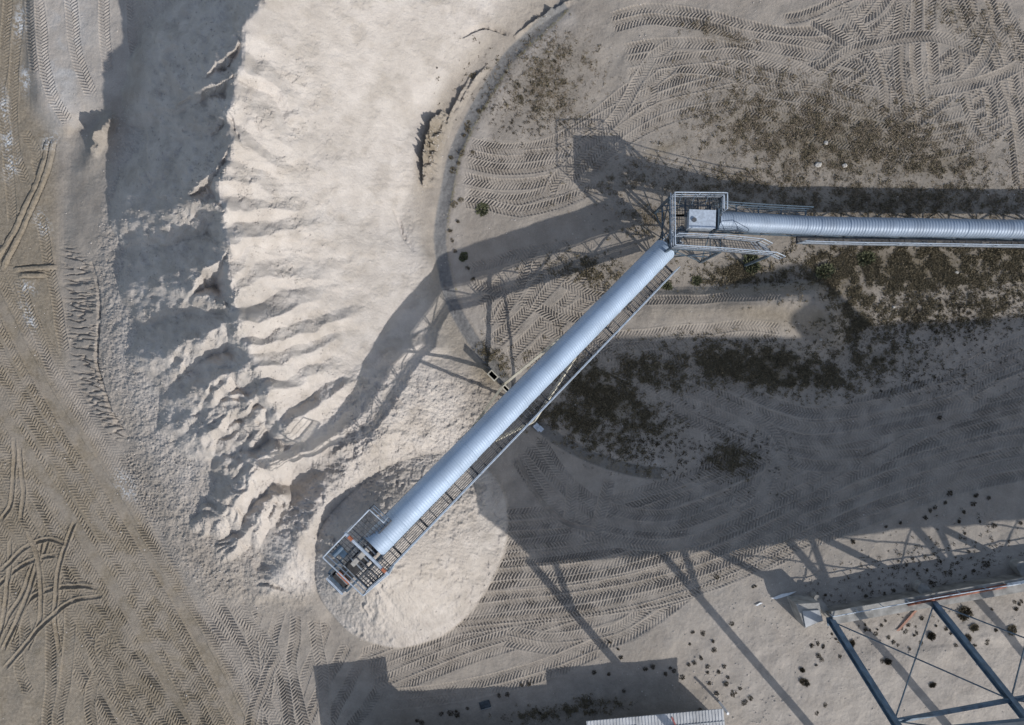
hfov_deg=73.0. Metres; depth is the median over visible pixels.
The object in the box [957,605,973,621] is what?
dry bush
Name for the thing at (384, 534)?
covered conveyor
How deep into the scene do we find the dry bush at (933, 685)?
46.34 m
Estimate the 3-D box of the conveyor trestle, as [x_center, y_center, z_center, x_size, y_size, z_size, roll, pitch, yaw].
[0.716,1.423,43.173,4.833,6.972,7.596,22,90,0]
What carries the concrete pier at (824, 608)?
on the ground
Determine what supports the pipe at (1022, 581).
on the concrete wall
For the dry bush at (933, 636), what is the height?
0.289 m
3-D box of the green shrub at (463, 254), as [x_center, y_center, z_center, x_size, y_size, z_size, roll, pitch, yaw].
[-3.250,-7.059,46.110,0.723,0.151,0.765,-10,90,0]
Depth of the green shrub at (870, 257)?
46.04 m
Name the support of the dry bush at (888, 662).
on the ground
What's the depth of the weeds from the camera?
46.24 m
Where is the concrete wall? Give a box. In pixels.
[826,573,1023,623]
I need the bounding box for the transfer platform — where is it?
[654,192,785,266]
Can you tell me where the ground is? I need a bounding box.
[0,0,1023,724]
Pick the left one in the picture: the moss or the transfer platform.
the moss
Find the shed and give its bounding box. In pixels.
[586,701,728,724]
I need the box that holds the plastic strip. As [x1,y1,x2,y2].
[772,591,795,598]
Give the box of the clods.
[0,0,1023,724]
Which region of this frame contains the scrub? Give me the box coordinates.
[473,0,1023,724]
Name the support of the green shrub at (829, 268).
on the ground
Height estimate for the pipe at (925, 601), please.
0.247 m
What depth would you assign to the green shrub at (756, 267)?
46.05 m
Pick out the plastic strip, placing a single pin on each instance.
(782, 595)
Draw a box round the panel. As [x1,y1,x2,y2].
[479,700,490,709]
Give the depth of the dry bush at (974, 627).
46.26 m
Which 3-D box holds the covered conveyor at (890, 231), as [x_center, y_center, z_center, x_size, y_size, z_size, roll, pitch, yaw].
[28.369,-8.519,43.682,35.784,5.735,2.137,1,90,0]
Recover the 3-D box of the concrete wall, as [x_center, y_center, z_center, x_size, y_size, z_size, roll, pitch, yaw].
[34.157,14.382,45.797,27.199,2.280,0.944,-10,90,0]
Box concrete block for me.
[786,595,822,627]
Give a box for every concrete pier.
[809,591,828,616]
[911,580,931,593]
[1009,558,1023,576]
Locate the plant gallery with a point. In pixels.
(1010, 699)
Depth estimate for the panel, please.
46.40 m
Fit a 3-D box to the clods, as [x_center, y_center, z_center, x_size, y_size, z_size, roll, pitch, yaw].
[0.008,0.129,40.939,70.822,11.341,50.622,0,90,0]
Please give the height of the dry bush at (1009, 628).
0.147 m
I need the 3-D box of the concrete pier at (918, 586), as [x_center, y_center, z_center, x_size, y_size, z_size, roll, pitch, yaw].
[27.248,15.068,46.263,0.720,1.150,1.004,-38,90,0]
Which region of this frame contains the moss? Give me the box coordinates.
[446,10,567,289]
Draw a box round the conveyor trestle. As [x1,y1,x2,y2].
[472,335,577,440]
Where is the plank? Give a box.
[897,611,916,630]
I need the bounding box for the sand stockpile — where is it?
[94,0,539,604]
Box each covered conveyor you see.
[322,230,683,595]
[685,201,1023,247]
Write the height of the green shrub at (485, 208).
0.185 m
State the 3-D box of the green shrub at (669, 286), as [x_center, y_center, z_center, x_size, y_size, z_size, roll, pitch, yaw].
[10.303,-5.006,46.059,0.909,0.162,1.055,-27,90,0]
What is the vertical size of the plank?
0.104 m
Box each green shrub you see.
[458,252,467,261]
[474,201,488,216]
[662,281,673,289]
[691,276,701,286]
[742,251,761,275]
[814,263,835,278]
[857,250,876,266]
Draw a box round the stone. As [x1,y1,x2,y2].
[815,162,821,166]
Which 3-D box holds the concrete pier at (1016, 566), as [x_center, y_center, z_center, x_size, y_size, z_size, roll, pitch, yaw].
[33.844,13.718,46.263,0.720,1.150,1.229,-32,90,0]
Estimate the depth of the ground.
46.38 m
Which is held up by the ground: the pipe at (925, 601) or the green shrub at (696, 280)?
the green shrub at (696, 280)
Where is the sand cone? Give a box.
[315,454,509,648]
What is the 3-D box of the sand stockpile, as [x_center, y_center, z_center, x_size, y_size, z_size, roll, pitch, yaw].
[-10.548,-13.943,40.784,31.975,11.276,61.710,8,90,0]
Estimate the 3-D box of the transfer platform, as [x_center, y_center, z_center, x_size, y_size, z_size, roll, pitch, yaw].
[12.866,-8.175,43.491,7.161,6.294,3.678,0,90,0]
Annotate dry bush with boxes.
[799,678,810,687]
[884,658,892,665]
[927,632,936,640]
[929,682,936,687]
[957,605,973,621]
[970,624,978,632]
[1007,624,1016,635]
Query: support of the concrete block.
on the ground
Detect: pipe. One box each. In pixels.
[907,584,1006,605]
[1007,580,1023,586]
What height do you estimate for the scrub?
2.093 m
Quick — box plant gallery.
[826,601,1023,724]
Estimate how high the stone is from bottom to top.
0.259 m
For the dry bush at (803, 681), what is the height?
0.202 m
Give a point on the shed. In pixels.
(709, 717)
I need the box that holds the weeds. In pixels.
[436,33,1023,626]
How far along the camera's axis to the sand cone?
43.92 m

